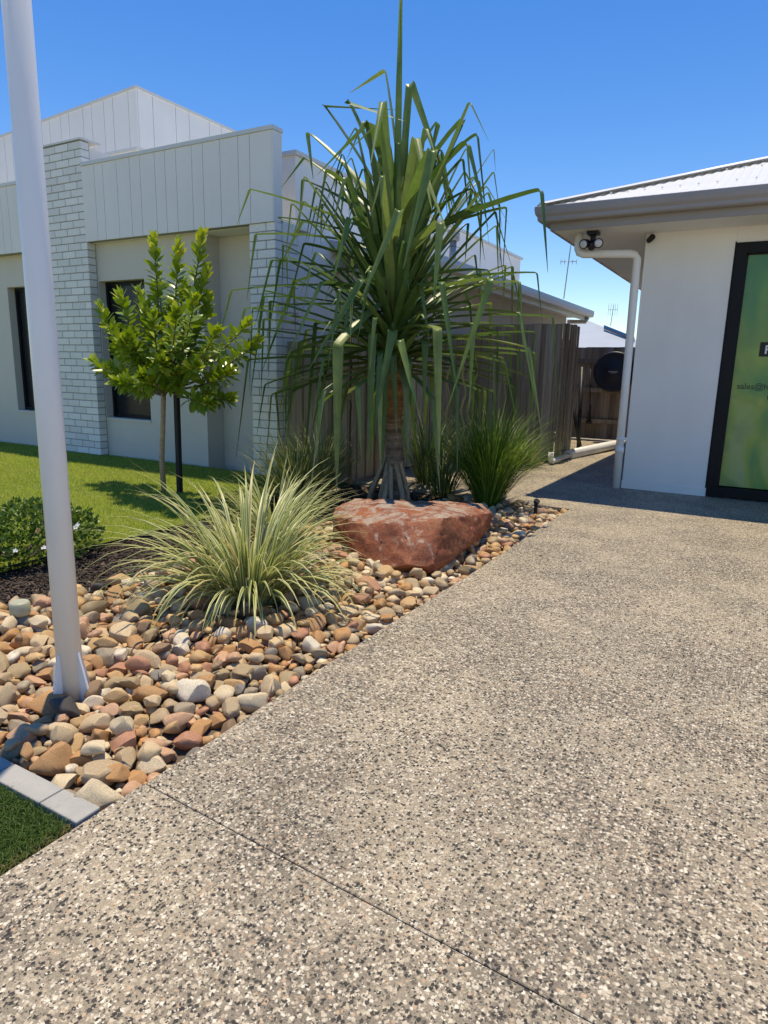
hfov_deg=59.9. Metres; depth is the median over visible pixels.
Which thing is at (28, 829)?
kerbside lawn
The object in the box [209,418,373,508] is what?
sedge clump
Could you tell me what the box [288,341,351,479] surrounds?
paling fence
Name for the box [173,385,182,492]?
tree stake
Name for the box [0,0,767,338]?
sky
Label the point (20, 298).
window
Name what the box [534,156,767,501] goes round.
rendered house
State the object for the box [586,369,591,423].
hanging broom
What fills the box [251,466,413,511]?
ground
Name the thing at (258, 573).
flax clump
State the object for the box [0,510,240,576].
garden edging
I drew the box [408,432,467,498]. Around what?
strap plant
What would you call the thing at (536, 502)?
spike light
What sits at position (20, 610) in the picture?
garden light
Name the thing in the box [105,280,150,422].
window
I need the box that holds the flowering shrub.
[0,496,105,570]
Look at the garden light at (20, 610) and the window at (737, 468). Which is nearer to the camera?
the garden light at (20, 610)
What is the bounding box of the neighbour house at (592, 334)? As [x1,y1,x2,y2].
[566,319,635,346]
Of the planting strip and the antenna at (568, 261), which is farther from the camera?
the antenna at (568, 261)
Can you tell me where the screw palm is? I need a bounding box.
[218,0,556,499]
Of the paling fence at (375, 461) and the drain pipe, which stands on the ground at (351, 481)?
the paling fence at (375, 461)
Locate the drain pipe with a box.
[548,440,625,463]
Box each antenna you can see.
[560,244,576,298]
[608,303,617,325]
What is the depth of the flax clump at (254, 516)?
4.38 m
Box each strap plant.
[374,399,479,484]
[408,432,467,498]
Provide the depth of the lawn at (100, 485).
6.40 m
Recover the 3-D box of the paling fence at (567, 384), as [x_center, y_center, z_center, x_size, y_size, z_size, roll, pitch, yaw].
[2.439,-1.592,9.149,0.164,1.908,0.734,8,14,29]
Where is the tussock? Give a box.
[396,391,581,506]
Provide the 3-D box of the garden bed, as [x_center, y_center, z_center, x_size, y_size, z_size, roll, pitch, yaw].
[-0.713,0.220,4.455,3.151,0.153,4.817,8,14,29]
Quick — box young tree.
[82,226,266,492]
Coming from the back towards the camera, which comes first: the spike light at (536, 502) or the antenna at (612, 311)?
the antenna at (612, 311)
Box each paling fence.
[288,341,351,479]
[340,321,468,488]
[468,323,562,458]
[547,323,579,459]
[555,347,634,439]
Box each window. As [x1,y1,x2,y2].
[14,288,34,412]
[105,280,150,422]
[705,241,767,501]
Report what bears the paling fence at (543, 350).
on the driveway
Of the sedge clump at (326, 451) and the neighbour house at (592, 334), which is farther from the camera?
the neighbour house at (592, 334)
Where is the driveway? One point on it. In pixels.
(524, 781)
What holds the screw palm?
on the garden bed
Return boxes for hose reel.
[593,351,633,391]
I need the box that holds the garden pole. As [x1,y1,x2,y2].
[573,367,583,447]
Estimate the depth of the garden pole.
10.47 m
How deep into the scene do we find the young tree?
5.65 m
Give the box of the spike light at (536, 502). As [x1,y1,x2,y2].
[533,499,539,513]
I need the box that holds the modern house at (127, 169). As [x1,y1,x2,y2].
[0,85,593,475]
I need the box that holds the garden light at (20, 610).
[8,599,30,626]
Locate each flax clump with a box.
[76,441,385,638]
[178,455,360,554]
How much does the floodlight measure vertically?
0.180 m
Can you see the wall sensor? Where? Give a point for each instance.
(650, 238)
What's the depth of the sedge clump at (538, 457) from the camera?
8.38 m
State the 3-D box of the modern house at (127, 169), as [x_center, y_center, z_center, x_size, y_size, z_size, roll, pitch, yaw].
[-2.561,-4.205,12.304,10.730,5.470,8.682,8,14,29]
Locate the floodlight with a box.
[579,230,602,250]
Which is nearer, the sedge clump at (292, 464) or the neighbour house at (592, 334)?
the sedge clump at (292, 464)
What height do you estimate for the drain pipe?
0.182 m
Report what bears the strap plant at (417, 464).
in the garden bed
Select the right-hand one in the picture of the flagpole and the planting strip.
the planting strip
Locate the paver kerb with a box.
[0,757,99,828]
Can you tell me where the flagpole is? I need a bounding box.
[1,0,89,702]
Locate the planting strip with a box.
[447,452,547,470]
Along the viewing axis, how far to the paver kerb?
1.82 m
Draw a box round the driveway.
[0,437,767,1023]
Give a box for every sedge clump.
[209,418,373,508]
[261,414,366,492]
[507,431,560,465]
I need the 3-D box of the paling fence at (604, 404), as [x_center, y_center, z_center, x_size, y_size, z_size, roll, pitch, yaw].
[4.612,-1.916,11.323,4.400,1.728,0.164,8,14,29]
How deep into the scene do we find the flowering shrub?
3.94 m
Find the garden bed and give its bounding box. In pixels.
[0,481,567,811]
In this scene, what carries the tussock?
on the garden bed
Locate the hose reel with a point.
(608, 371)
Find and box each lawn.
[0,441,352,572]
[0,783,72,875]
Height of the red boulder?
0.359 m
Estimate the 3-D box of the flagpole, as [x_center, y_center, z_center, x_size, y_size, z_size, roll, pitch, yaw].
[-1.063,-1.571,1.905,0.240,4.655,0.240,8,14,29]
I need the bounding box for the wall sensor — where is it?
[646,234,654,242]
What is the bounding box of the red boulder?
[333,498,492,575]

